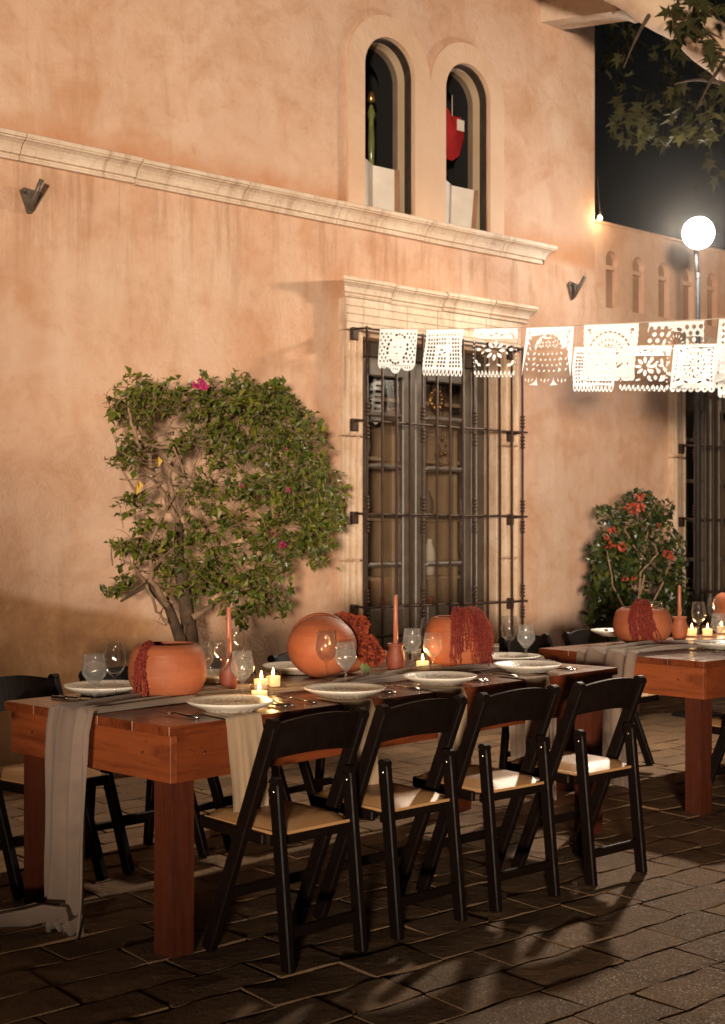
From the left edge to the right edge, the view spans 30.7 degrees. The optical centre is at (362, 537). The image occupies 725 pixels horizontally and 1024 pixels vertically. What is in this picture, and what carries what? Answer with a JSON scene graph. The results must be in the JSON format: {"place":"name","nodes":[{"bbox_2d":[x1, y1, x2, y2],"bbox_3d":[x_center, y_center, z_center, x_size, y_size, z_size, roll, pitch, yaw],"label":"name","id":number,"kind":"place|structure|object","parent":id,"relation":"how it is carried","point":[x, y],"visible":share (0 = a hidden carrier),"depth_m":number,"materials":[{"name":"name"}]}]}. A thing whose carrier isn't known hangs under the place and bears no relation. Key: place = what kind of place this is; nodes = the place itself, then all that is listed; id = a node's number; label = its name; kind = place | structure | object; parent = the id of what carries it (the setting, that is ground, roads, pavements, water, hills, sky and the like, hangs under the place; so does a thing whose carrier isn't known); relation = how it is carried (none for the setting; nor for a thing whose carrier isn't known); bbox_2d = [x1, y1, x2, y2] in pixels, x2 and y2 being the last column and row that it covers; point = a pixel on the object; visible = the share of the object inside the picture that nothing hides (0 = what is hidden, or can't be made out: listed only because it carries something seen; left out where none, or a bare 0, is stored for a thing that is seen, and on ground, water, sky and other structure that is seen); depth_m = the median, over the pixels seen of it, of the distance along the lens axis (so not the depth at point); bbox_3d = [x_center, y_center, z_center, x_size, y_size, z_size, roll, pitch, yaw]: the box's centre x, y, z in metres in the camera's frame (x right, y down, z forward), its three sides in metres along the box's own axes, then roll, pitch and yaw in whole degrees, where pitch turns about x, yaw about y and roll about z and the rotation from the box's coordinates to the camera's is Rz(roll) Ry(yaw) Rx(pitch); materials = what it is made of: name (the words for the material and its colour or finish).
{"place":"outdoors","nodes":[
{"label":"outdoors","id":0,"kind":"place"},
{"bbox_2d":[204,669,245,683],"bbox_3d":[-0.637,0.579,5.473,0.307,0.036,0.307,0,0,14],"label":"plate","id":1,"kind":"object","parent":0,"point":[212,677],"visible":0.27,"depth_m":5.41,"materials":[{"name":"ceramic"}]},
{"bbox_2d":[0,696,724,1023],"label":"ground","id":2,"kind":"structure","parent":0,"point":[623,941],"depth_m":4.50,"materials":[{"name":"stone"}]},
{"bbox_2d":[0,673,109,899],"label":"folding chair","id":3,"kind":"object","parent":2,"relation":"on","point":[15,687],"visible":0.49,"depth_m":5.25,"materials":[{"name":"brown wood"}]},
{"bbox_2d":[78,666,209,873],"bbox_3d":[-0.918,0.967,5.605,0.414,0.809,0.463,0,0,-45],"label":"folding chair","id":4,"kind":"object","parent":2,"relation":"on","point":[118,822],"visible":0.2,"depth_m":5.61,"materials":[{"name":"brown wood"}]},
{"bbox_2d":[100,365,352,645],"bbox_3d":[-0.715,0.184,7.901,1.936,2.402,0.610,0,0,-38],"label":"bougainvillea","id":5,"kind":"object","parent":2,"relation":"on","point":[275,401],"visible":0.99,"depth_m":7.75,"materials":[{"name":"green plant"}]},
{"bbox_2d":[198,657,291,850],"bbox_3d":[-0.550,0.967,5.997,0.463,0.809,0.414,0,0,43],"label":"folding chair","id":6,"kind":"object","parent":2,"relation":"on","point":[246,665],"visible":0.13,"depth_m":6.08,"materials":[{"name":"brown wood"}]},
{"bbox_2d":[200,707,369,974],"bbox_3d":[-0.263,0.967,4.388,0.414,0.809,0.463,0,0,-44],"label":"folding chair","id":7,"kind":"object","parent":2,"relation":"on","point":[281,821],"visible":0.98,"depth_m":4.29,"materials":[{"name":"brown wood"}]},
{"bbox_2d":[4,658,617,958],"bbox_3d":[-0.068,0.982,5.476,0.963,0.761,2.620,0,0,43],"label":"dining table","id":8,"kind":"object","parent":2,"relation":"on","point":[174,756],"visible":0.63,"depth_m":4.47,"materials":[{"name":"brown wood"}]},
{"bbox_2d":[51,695,85,700],"bbox_3d":[-1.077,0.594,4.862,0.215,0.013,0.017,0,0,40],"label":"knife","id":9,"kind":"object","parent":8,"relation":"on","point":[57,697],"visible":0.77,"depth_m":4.88,"materials":[{"name":"metal"}]},
{"bbox_2d":[59,695,90,699],"bbox_3d":[-1.066,0.594,4.886,0.042,0.014,0.199,0,0,-44],"label":"spoon","id":10,"kind":"object","parent":8,"relation":"on","point":[76,697],"visible":0.9,"depth_m":4.87,"materials":[{"name":"metal"}]},
{"bbox_2d":[63,680,132,695],"bbox_3d":[-0.984,0.579,5.043,0.307,0.036,0.307,0,0,30],"label":"plate","id":11,"kind":"object","parent":8,"relation":"on","point":[102,688],"visible":0.86,"depth_m":5.06,"materials":[{"name":"white ceramic"}]},
{"bbox_2d":[157,710,198,718],"bbox_3d":[-0.618,0.594,4.433,0.198,0.015,0.021,0,0,41],"label":"fork","id":12,"kind":"object","parent":8,"relation":"on","point":[186,715],"visible":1,"depth_m":4.42,"materials":[{"name":"metal"}]},
{"bbox_2d":[201,712,268,812],"bbox_3d":[-0.442,0.752,4.474,0.176,0.312,0.214,0,0,-43],"label":"napkin","id":13,"kind":"object","parent":8,"relation":"on","point":[244,732],"visible":0.69,"depth_m":4.40,"materials":[{"name":"beige fabric"}]},
{"bbox_2d":[186,694,274,712],"bbox_3d":[-0.453,0.579,4.565,0.307,0.036,0.307,0,0,26],"label":"plate","id":14,"kind":"object","parent":13,"relation":"on","point":[235,703],"visible":1,"depth_m":4.61,"materials":[{"name":"white ceramic"}]},
{"bbox_2d":[250,681,268,695],"bbox_3d":[-0.372,0.560,4.769,0.066,0.080,0.066,0,0,0],"label":"votive candle","id":15,"kind":"object","parent":8,"relation":"on","point":[259,691],"visible":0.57,"depth_m":4.76,"materials":[{"name":"beige wax"}]},
{"bbox_2d":[0,655,556,941],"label":"table runner","id":16,"kind":"object","parent":8,"relation":"on","point":[68,727],"visible":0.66,"depth_m":4.52,"materials":[{"name":"grey fabric"}]},
{"bbox_2d":[128,641,206,696],"bbox_3d":[-0.719,0.493,4.870,0.288,0.205,0.288,0,0,0],"label":"terracotta bowl","id":17,"kind":"object","parent":16,"relation":"on","point":[175,668],"visible":0.81,"depth_m":4.76,"materials":[{"name":"orange ceramic"}]},
{"bbox_2d":[131,640,154,697],"bbox_3d":[-0.792,0.478,4.772,0.078,0.218,0.108,0,0,14],"label":"amaranth","id":18,"kind":"object","parent":17,"relation":"in","point":[140,662],"visible":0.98,"depth_m":4.74,"materials":[{"name":"plant"}]},
{"bbox_2d":[219,655,237,688],"bbox_3d":[-0.520,0.529,5.136,0.076,0.135,0.076,0,0,0],"label":"candle pot","id":19,"kind":"object","parent":16,"relation":"on","point":[228,679],"visible":0.84,"depth_m":5.11,"materials":[{"name":"ceramic"}]},
{"bbox_2d":[226,603,231,656],"bbox_3d":[-0.520,0.373,5.136,0.023,0.232,0.023,0,0,0],"label":"taper candle","id":20,"kind":"object","parent":19,"relation":"on","point":[228,634],"visible":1,"depth_m":5.13,"materials":[{"name":"orange wax"}]},
{"bbox_2d":[253,671,269,688],"bbox_3d":[-0.395,0.560,5.155,0.066,0.080,0.066,0,0,0],"label":"votive candle","id":21,"kind":"object","parent":16,"relation":"on","point":[264,683],"visible":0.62,"depth_m":5.14,"materials":[{"name":"beige wax"}]},
{"bbox_2d":[265,669,280,686],"bbox_3d":[-0.357,0.560,5.270,0.066,0.080,0.066,0,0,0],"label":"votive candle","id":22,"kind":"object","parent":16,"relation":"on","point":[274,680],"visible":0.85,"depth_m":5.25,"materials":[{"name":"beige wax"}]},
{"bbox_2d":[415,654,429,665],"bbox_3d":[0.269,0.560,5.909,0.066,0.080,0.066,0,0,0],"label":"votive candle","id":23,"kind":"object","parent":16,"relation":"on","point":[420,663],"visible":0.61,"depth_m":5.89,"materials":[{"name":"beige wax"}]},
{"bbox_2d":[424,615,485,666],"bbox_3d":[0.429,0.478,6.036,0.298,0.235,0.298,0,0,0],"label":"terracotta pot","id":24,"kind":"object","parent":16,"relation":"on","point":[437,637],"visible":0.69,"depth_m":5.92,"materials":[{"name":"orange ceramic"}]},
{"bbox_2d":[449,605,494,665],"bbox_3d":[0.495,0.446,5.972,0.223,0.285,0.221,0,0,0],"label":"amaranth","id":25,"kind":"object","parent":24,"relation":"in","point":[480,632],"visible":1,"depth_m":5.91,"materials":[{"name":"red plant"}]},
{"bbox_2d":[491,652,540,662],"bbox_3d":[0.695,0.579,6.292,0.307,0.036,0.307,0,0,4],"label":"plate","id":26,"kind":"object","parent":16,"relation":"on","point":[500,656],"visible":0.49,"depth_m":6.38,"materials":[{"name":"ceramic"}]},
{"bbox_2d":[270,703,287,707],"bbox_3d":[-0.345,0.594,4.728,0.215,0.013,0.017,0,0,43],"label":"knife","id":27,"kind":"object","parent":8,"relation":"on","point":[280,705],"visible":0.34,"depth_m":4.67,"materials":[{"name":"metal"}]},
{"bbox_2d":[262,661,303,674],"bbox_3d":[-0.289,0.579,5.830,0.307,0.036,0.307,0,0,-26],"label":"plate","id":28,"kind":"object","parent":8,"relation":"on","point":[286,667],"visible":0.46,"depth_m":5.75,"materials":[{"name":"ceramic"}]},
{"bbox_2d":[274,701,294,706],"bbox_3d":[-0.316,0.594,4.754,0.199,0.014,0.042,0,0,44],"label":"spoon","id":29,"kind":"object","parent":8,"relation":"on","point":[290,704],"visible":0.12,"depth_m":4.71,"materials":[{"name":"metal"}]},
{"bbox_2d":[276,696,316,703],"bbox_3d":[-0.241,0.594,4.834,0.198,0.015,0.021,0,0,43],"label":"fork","id":30,"kind":"object","parent":8,"relation":"on","point":[309,701],"visible":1,"depth_m":4.82,"materials":[{"name":"metal"}]},
{"bbox_2d":[287,613,356,677],"bbox_3d":[-0.173,0.463,5.652,0.298,0.274,0.303,0,0,0],"label":"terracotta urn","id":31,"kind":"object","parent":8,"relation":"on","point":[306,651],"visible":1,"depth_m":5.54,"materials":[{"name":"orange ceramic"}]},
{"bbox_2d":[304,682,385,699],"bbox_3d":[-0.066,0.579,4.952,0.307,0.036,0.307,0,0,20],"label":"plate","id":32,"kind":"object","parent":8,"relation":"on","point":[346,690],"visible":1,"depth_m":4.99,"materials":[{"name":"white ceramic"}]},
{"bbox_2d":[315,697,378,784],"bbox_3d":[-0.065,0.762,4.879,0.170,0.332,0.214,0,0,-41],"label":"napkin","id":33,"kind":"object","parent":8,"relation":"on","point":[350,705],"visible":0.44,"depth_m":4.84,"materials":[{"name":"beige fabric"}]},
{"bbox_2d":[333,611,361,672],"bbox_3d":[-0.089,0.464,5.858,0.226,0.272,0.278,0,0,0],"label":"terracotta bowl","id":34,"kind":"object","parent":8,"relation":"on","point":[355,665],"visible":0.12,"depth_m":5.79,"materials":[{"name":"ceramic"}]},
{"bbox_2d":[338,611,385,674],"bbox_3d":[-0.009,0.466,5.818,0.231,0.283,0.116,0,0,25],"label":"flower arrangement","id":35,"kind":"object","parent":34,"relation":"in","point":[370,647],"visible":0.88,"depth_m":5.78,"materials":[{"name":"red plant"}]},
{"bbox_2d":[379,690,391,693],"bbox_3d":[0.034,0.594,5.132,0.017,0.013,0.215,0,0,-44],"label":"knife","id":36,"kind":"object","parent":8,"relation":"on","point":[386,692],"visible":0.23,"depth_m":5.07,"materials":[{"name":"metal"}]},
{"bbox_2d":[386,643,404,670],"bbox_3d":[0.146,0.533,5.836,0.086,0.128,0.086,0,0,0],"label":"candle pot","id":37,"kind":"object","parent":8,"relation":"on","point":[395,657],"visible":0.76,"depth_m":5.80,"materials":[{"name":"ceramic"}]},
{"bbox_2d":[393,594,397,643],"bbox_3d":[0.146,0.368,5.836,0.023,0.253,0.023,0,0,0],"label":"taper candle","id":38,"kind":"object","parent":37,"relation":"on","point":[395,622],"visible":1,"depth_m":5.83,"materials":[{"name":"orange wax"}]},
{"bbox_2d":[381,683,420,689],"bbox_3d":[0.153,0.594,5.253,0.198,0.015,0.021,0,0,41],"label":"fork","id":39,"kind":"object","parent":8,"relation":"on","point":[416,688],"visible":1,"depth_m":5.24,"materials":[{"name":"metal"}]},
{"bbox_2d":[411,685,466,760],"bbox_3d":[0.293,0.752,5.258,0.196,0.312,0.220,0,0,-41],"label":"napkin","id":40,"kind":"object","parent":8,"relation":"on","point":[448,692],"visible":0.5,"depth_m":5.22,"materials":[{"name":"beige fabric"}]},
{"bbox_2d":[402,671,476,685],"bbox_3d":[0.315,0.579,5.385,0.307,0.036,0.307,0,0,-6],"label":"plate","id":41,"kind":"object","parent":8,"relation":"on","point":[441,678],"visible":1,"depth_m":5.41,"materials":[{"name":"ceramic"}]},
{"bbox_2d":[470,678,484,681],"bbox_3d":[0.423,0.594,5.546,0.215,0.013,0.017,0,0,40],"label":"knife","id":42,"kind":"object","parent":8,"relation":"on","point":[479,680],"visible":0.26,"depth_m":5.49,"materials":[{"name":"metal"}]},
{"bbox_2d":[498,673,550,749],"bbox_3d":[0.690,0.752,5.684,0.188,0.312,0.227,0,0,-38],"label":"napkin","id":43,"kind":"object","parent":8,"relation":"on","point":[536,681],"visible":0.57,"depth_m":5.62,"materials":[{"name":"beige fabric"}]},
{"bbox_2d":[481,671,518,676],"bbox_3d":[0.594,0.594,5.723,0.198,0.015,0.021,0,0,40],"label":"fork","id":44,"kind":"object","parent":43,"relation":"on","point":[501,674],"visible":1,"depth_m":5.71,"materials":[{"name":"metal"}]},
{"bbox_2d":[493,660,561,672],"bbox_3d":[0.734,0.579,5.881,0.307,0.036,0.307,0,0,-5],"label":"plate","id":45,"kind":"object","parent":8,"relation":"on","point":[525,666],"visible":1,"depth_m":5.83,"materials":[{"name":"ceramic"}]},
{"bbox_2d":[555,667,572,670],"bbox_3d":[0.871,0.594,6.023,0.215,0.013,0.017,0,0,45],"label":"knife","id":46,"kind":"object","parent":8,"relation":"on","point":[565,668],"visible":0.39,"depth_m":5.97,"materials":[{"name":"metal"}]},
{"bbox_2d":[0,0,637,766],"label":"building","id":47,"kind":"structure","parent":2,"relation":"on","point":[198,166],"depth_m":8.79,"materials":[{"name":"paint"}]},
{"bbox_2d":[19,179,43,213],"bbox_3d":[-1.859,-1.941,7.511,0.137,0.185,0.132,0,0,-40],"label":"wall bracket","id":48,"kind":"object","parent":47,"relation":"attached to","point":[30,198],"depth_m":7.52,"materials":[{"name":"metal"}]},
{"bbox_2d":[367,91,374,164],"bbox_3d":[0.064,-2.937,9.566,0.060,0.600,0.058,0,0,-40],"label":"glass ornament","id":49,"kind":"object","parent":47,"relation":"hanging from","point":[371,117],"visible":0.89,"depth_m":9.55,"materials":[{"name":"green glass"}]},
{"bbox_2d":[371,377,385,424],"bbox_3d":[0.117,-1.022,9.729,0.148,0.390,0.001,0,0,-40],"label":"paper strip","id":50,"kind":"object","parent":47,"relation":"attached to","point":[375,388],"visible":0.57,"depth_m":9.72,"materials":[{"name":"paper"}]},
{"bbox_2d":[365,158,398,211],"bbox_3d":[0.092,-2.486,9.421,0.356,0.395,0.112,0,0,-40],"label":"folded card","id":51,"kind":"object","parent":47,"relation":"on","point":[381,187],"visible":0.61,"depth_m":9.47,"materials":[{"name":"white paper"}]},
{"bbox_2d":[360,357,414,635],"bbox_3d":[0.164,-0.287,9.461,0.553,1.980,0.060,0,0,-40],"label":"window leaf","id":52,"kind":"structure","parent":47,"relation":"in","point":[373,369],"depth_m":9.55,"materials":[{"name":"brown paint"}]},
{"bbox_2d":[365,39,410,214],"bbox_3d":[-0.405,-2.962,10.014,0.710,1.750,1.788,0,0,-40],"label":"arched window","id":53,"kind":"structure","parent":47,"relation":"in","point":[387,70],"depth_m":9.58,"materials":[{"name":"brown metal"}]},
{"bbox_2d":[368,396,459,635],"bbox_3d":[0.209,0.063,10.177,1.560,2.300,0.335,0,0,-40],"label":"display shelf","id":54,"kind":"object","parent":47,"relation":"in","point":[374,506],"visible":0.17,"depth_m":10.35,"materials":[{"name":"brown wood"}]},
{"bbox_2d":[363,342,483,647],"bbox_3d":[-0.289,-0.287,10.502,2.769,3.300,2.195,0,0,-40],"label":"window frame","id":55,"kind":"structure","parent":47,"relation":"in","point":[373,348],"depth_m":10.07,"materials":[{"name":"brown paint"}]},
{"bbox_2d":[428,386,445,410],"bbox_3d":[0.572,-1.143,10.073,0.173,0.388,0.045,0,0,-40],"label":"hanging ornament","id":56,"kind":"object","parent":47,"relation":"hanging from","point":[431,398],"visible":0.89,"depth_m":10.06,"materials":[{"name":"gold metal"}]},
{"bbox_2d":[434,436,446,473],"bbox_3d":[0.593,-0.819,10.105,0.132,0.675,0.060,0,0,-40],"label":"hanging ornament","id":57,"kind":"object","parent":47,"relation":"hanging from","point":[444,451],"visible":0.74,"depth_m":10.10,"materials":[{"name":"gold metal"}]},
{"bbox_2d":[415,363,475,633],"bbox_3d":[0.614,-0.287,9.848,0.624,1.980,0.060,0,0,-40],"label":"window leaf","id":58,"kind":"structure","parent":47,"relation":"in","point":[430,612],"depth_m":9.87,"materials":[{"name":"brown paint"}]},
{"bbox_2d":[446,95,463,160],"bbox_3d":[0.660,-3.117,10.038,0.320,0.500,0.070,0,0,-40],"label":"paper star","id":59,"kind":"object","parent":47,"relation":"hanging from","point":[454,132],"visible":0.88,"depth_m":10.04,"materials":[{"name":"paper"}]},
{"bbox_2d":[446,180,477,228],"bbox_3d":[0.693,-2.482,9.930,0.391,0.385,0.112,0,0,-40],"label":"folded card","id":60,"kind":"object","parent":47,"relation":"on","point":[461,206],"visible":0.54,"depth_m":9.98,"materials":[{"name":"white paper"}]},
{"bbox_2d":[446,65,485,230],"bbox_3d":[0.184,-2.962,10.514,0.702,1.750,1.788,0,0,-40],"label":"arched window","id":61,"kind":"structure","parent":47,"relation":"in","point":[468,170],"depth_m":10.06,"materials":[{"name":"brown metal"}]},
{"bbox_2d":[371,318,724,329],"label":"banner string","id":62,"kind":"object","parent":47,"relation":"attached to","point":[551,326],"visible":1,"depth_m":7.80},
{"bbox_2d":[378,329,417,373],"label":"paper banner","id":63,"kind":"object","parent":62,"relation":"hanging from","point":[396,343],"visible":1,"depth_m":8.79,"materials":[{"name":"white paper"}]},
{"bbox_2d":[422,329,463,375],"bbox_3d":[0.517,-1.186,8.484,0.024,0.297,0.349,0,6,-42],"label":"paper banner","id":64,"kind":"object","parent":62,"relation":"hanging from","point":[447,348],"visible":1,"depth_m":8.48,"materials":[{"name":"white paper"}]},
{"bbox_2d":[473,328,517,376],"bbox_3d":[0.821,-1.139,8.161,0.039,0.299,0.378,0,6,-42],"label":"paper banner","id":65,"kind":"object","parent":62,"relation":"hanging from","point":[500,331],"visible":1,"depth_m":8.15,"materials":[{"name":"paper"}]},
{"bbox_2d":[521,326,573,385],"bbox_3d":[1.092,-1.062,7.836,0.033,0.368,0.366,0,5,-42],"label":"paper banner","id":66,"kind":"object","parent":62,"relation":"hanging from","point":[561,333],"visible":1,"depth_m":7.80,"materials":[{"name":"white paper"}]},
{"bbox_2d":[581,323,638,380],"bbox_3d":[1.405,-1.052,7.508,0.030,0.318,0.375,0,5,-42],"label":"paper banner","id":67,"kind":"object","parent":62,"relation":"hanging from","point":[623,371],"visible":1,"depth_m":7.50,"materials":[{"name":"white paper"}]},
{"bbox_2d":[646,320,704,388],"bbox_3d":[1.699,-0.992,7.186,0.038,0.361,0.372,0,5,-42],"label":"paper banner","id":68,"kind":"object","parent":62,"relation":"hanging from","point":[675,325],"visible":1,"depth_m":7.17,"materials":[{"name":"white paper"}]},
{"bbox_2d":[713,319,724,387],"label":"paper banner","id":69,"kind":"object","parent":62,"relation":"hanging from","point":[719,378],"visible":1,"depth_m":6.97,"materials":[{"name":"paper"}]},
{"bbox_2d":[567,276,586,299],"bbox_3d":[1.727,-1.991,10.543,0.137,0.185,0.132,0,0,-40],"label":"wall bracket","id":70,"kind":"object","parent":47,"relation":"attached to","point":[574,289],"depth_m":10.55,"materials":[{"name":"metal"}]},
{"bbox_2d":[597,175,601,219],"bbox_3d":[1.934,-2.767,10.768,0.039,0.370,0.040,0,0,45],"label":"string bulb","id":71,"kind":"object","parent":47,"relation":"attached to","point":[599,217],"visible":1,"depth_m":10.76,"materials":[{"name":"white"}]},
{"bbox_2d":[531,343,723,348],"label":"banner string","id":72,"kind":"object","parent":47,"relation":"attached to","point":[637,345],"visible":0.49,"depth_m":9.01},
{"bbox_2d":[572,347,615,391],"bbox_3d":[1.647,-1.192,9.388,0.034,0.313,0.384,0,6,-41],"label":"paper banner","id":73,"kind":"object","parent":72,"relation":"hanging from","point":[596,380],"visible":0.51,"depth_m":9.44,"materials":[{"name":"paper"}]},
{"bbox_2d":[619,346,671,390],"bbox_3d":[1.932,-1.156,9.052,0.028,0.306,0.414,0,6,-41],"label":"paper banner","id":74,"kind":"object","parent":72,"relation":"hanging from","point":[657,348],"visible":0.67,"depth_m":9.04,"materials":[{"name":"paper"}]},
{"bbox_2d":[670,344,716,391],"bbox_3d":[2.192,-1.119,8.753,0.029,0.312,0.343,0,5,-41],"label":"paper banner","id":75,"kind":"object","parent":72,"relation":"hanging from","point":[707,366],"visible":0.84,"depth_m":8.75,"materials":[{"name":"white paper"}]},
{"bbox_2d":[718,347,724,397],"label":"paper banner","id":76,"kind":"object","parent":72,"relation":"hanging from","point":[721,392],"visible":0.42,"depth_m":8.59,"materials":[{"name":"paper"}]},
{"bbox_2d":[267,652,379,816],"bbox_3d":[-0.174,0.967,6.398,0.463,0.809,0.414,0,0,41],"label":"folding chair","id":77,"kind":"object","parent":2,"relation":"on","point":[312,784],"visible":0.09,"depth_m":6.34,"materials":[{"name":"brown wood"}]},
{"bbox_2d":[310,695,467,940],"bbox_3d":[0.090,0.967,4.737,0.414,0.809,0.463,0,0,-43],"label":"folding chair","id":78,"kind":"object","parent":2,"relation":"on","point":[388,799],"visible":0.94,"depth_m":4.64,"materials":[{"name":"brown wood"}]},
{"bbox_2d":[413,684,560,911],"bbox_3d":[0.473,0.967,5.075,0.414,0.809,0.463,0,0,-40],"label":"folding chair","id":79,"kind":"object","parent":2,"relation":"on","point":[487,781],"visible":0.92,"depth_m":4.97,"materials":[{"name":"brown wood"}]},
{"bbox_2d":[498,633,552,769],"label":"folding chair","id":80,"kind":"object","parent":2,"relation":"on","point":[528,643],"visible":0.23,"depth_m":7.58,"materials":[{"name":"brown wood"}]},
{"bbox_2d":[507,675,647,885],"bbox_3d":[0.878,0.967,5.425,0.414,0.809,0.463,0,0,-41],"label":"folding chair","id":81,"kind":"object","parent":2,"relation":"on","point":[582,765],"visible":0.89,"depth_m":5.32,"materials":[{"name":"brown wood"}]},
{"bbox_2d":[562,629,658,764],"bbox_3d":[1.478,0.967,7.884,0.414,0.809,0.463,0,0,-43],"label":"folding chair","id":82,"kind":"object","parent":2,"relation":"on","point":[579,637],"visible":0.26,"depth_m":7.94,"materials":[{"name":"brown wood"}]},
{"bbox_2d":[539,633,724,815],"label":"dining table","id":83,"kind":"object","parent":2,"relation":"on","point":[694,678],"visible":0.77,"depth_m":6.50,"materials":[{"name":"brown wood"}]},
{"bbox_2d":[591,628,616,636],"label":"plate","id":84,"kind":"object","parent":83,"relation":"on","point":[602,632],"visible":0.51,"depth_m":7.94,"materials":[{"name":"ceramic"}]},
{"bbox_2d":[575,638,724,788],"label":"table runner","id":85,"kind":"object","parent":83,"relation":"on","point":[622,658],"visible":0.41,"depth_m":6.75,"materials":[{"name":"beige fabric"}]},
{"bbox_2d":[613,607,671,642],"bbox_3d":[1.575,0.496,7.433,0.330,0.200,0.330,0,0,0],"label":"terracotta bowl","id":86,"kind":"object","parent":85,"relation":"on","point":[662,619],"visible":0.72,"depth_m":7.33,"materials":[{"name":"orange ceramic"}]},
{"bbox_2d":[627,598,688,643],"bbox_3d":[1.638,0.468,7.260,0.339,0.259,0.178,0,0,38],"label":"amaranth","id":87,"kind":"object","parent":86,"relation":"in","point":[642,607],"visible":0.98,"depth_m":7.27,"materials":[{"name":"red plant"}]},
{"bbox_2d":[672,616,687,639],"bbox_3d":[1.842,0.529,7.676,0.096,0.135,0.096,0,0,0],"label":"candle pot","id":88,"kind":"object","parent":83,"relation":"on","point":[679,628],"visible":0.94,"depth_m":7.64,"materials":[{"name":"ceramic"}]},
{"bbox_2d":[677,584,680,616],"bbox_3d":[1.842,0.377,7.676,0.023,0.223,0.023,0,0,0],"label":"taper candle","id":89,"kind":"object","parent":88,"relation":"on","point":[679,600],"visible":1,"depth_m":7.67,"materials":[{"name":"orange wax"}]},
{"bbox_2d":[687,624,696,636],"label":"votive candle","id":90,"kind":"object","parent":83,"relation":"on","point":[692,632],"visible":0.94,"depth_m":7.96,"materials":[{"name":"beige wax"}]},
{"bbox_2d":[702,624,712,636],"bbox_3d":[2.085,0.560,7.979,0.066,0.080,0.066,0,0,0],"label":"votive candle","id":91,"kind":"object","parent":83,"relation":"on","point":[707,632],"visible":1,"depth_m":7.96,"materials":[{"name":"beige wax"}]},
{"bbox_2d":[693,640,724,649],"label":"plate","id":92,"kind":"object","parent":83,"relation":"on","point":[714,644],"visible":0.99,"depth_m":7.03,"materials":[{"name":"ceramic"}]},
{"bbox_2d":[712,592,724,624],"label":"terracotta pot","id":93,"kind":"object","parent":83,"relation":"on","point":[718,608],"visible":0.97,"depth_m":8.99,"materials":[{"name":"ceramic"}]},
{"bbox_2d":[716,621,724,633],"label":"votive candle","id":94,"kind":"object","parent":83,"relation":"on","point":[721,629],"visible":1,"depth_m":8.19,"materials":[{"name":"beige wax"}]},
{"bbox_2d":[580,487,691,711],"bbox_3d":[2.160,0.494,10.335,1.808,1.780,0.609,0,0,-42],"label":"flowering bush","id":95,"kind":"object","parent":2,"relation":"on","point":[616,571],"visible":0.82,"depth_m":10.07,"materials":[{"name":"green plant"}]},
{"bbox_2d":[597,0,724,192],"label":"sycamore tree","id":96,"kind":"object","parent":2,"relation":"on","point":[695,32],"visible":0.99,"depth_m":9.19,"materials":[{"name":"green plant"}]},
{"bbox_2d":[672,216,722,717],"bbox_3d":[2.570,-0.542,10.100,0.400,3.811,0.400,0,0,0],"label":"street lamp","id":97,"kind":"object","parent":2,"relation":"on","point":[698,233],"visible":0.79,"depth_m":10.10,"materials":[{"name":"metal"}]},
{"bbox_2d":[711,714,724,784],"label":"folding chair","id":98,"kind":"object","parent":2,"relation":"on","point":[718,728],"visible":0.43,"depth_m":6.50,"materials":[{"name":"brown wood"}]},
{"bbox_2d":[595,219,724,695],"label":"building","id":99,"kind":"structure","parent":0,"point":[645,440],"depth_m":11.38,"materials":[{"name":"paint"}]},
{"bbox_2d":[682,394,711,615],"bbox_3d":[2.979,-0.287,11.880,0.553,1.980,0.060,0,0,-40],"label":"window leaf","id":100,"kind":"structure","parent":99,"relation":"in","point":[689,398],"depth_m":11.99,"materials":[{"name":"green paint"}]},
{"bbox_2d":[683,388,724,625],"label":"window frame","id":101,"kind":"structure","parent":99,"relation":"in","point":[689,413],"depth_m":13.93,"materials":[{"name":"brown paint"}]},
{"bbox_2d":[714,398,724,597],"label":"window leaf","id":102,"kind":"structure","parent":99,"relation":"in","point":[717,402],"depth_m":12.09,"materials":[{"name":"black paint"}]},
{"bbox_2d":[595,0,724,249],"label":"sky","id":103,"kind":"structure","parent":0,"point":[649,191],"materials":[{"name":"black"}]}
]}

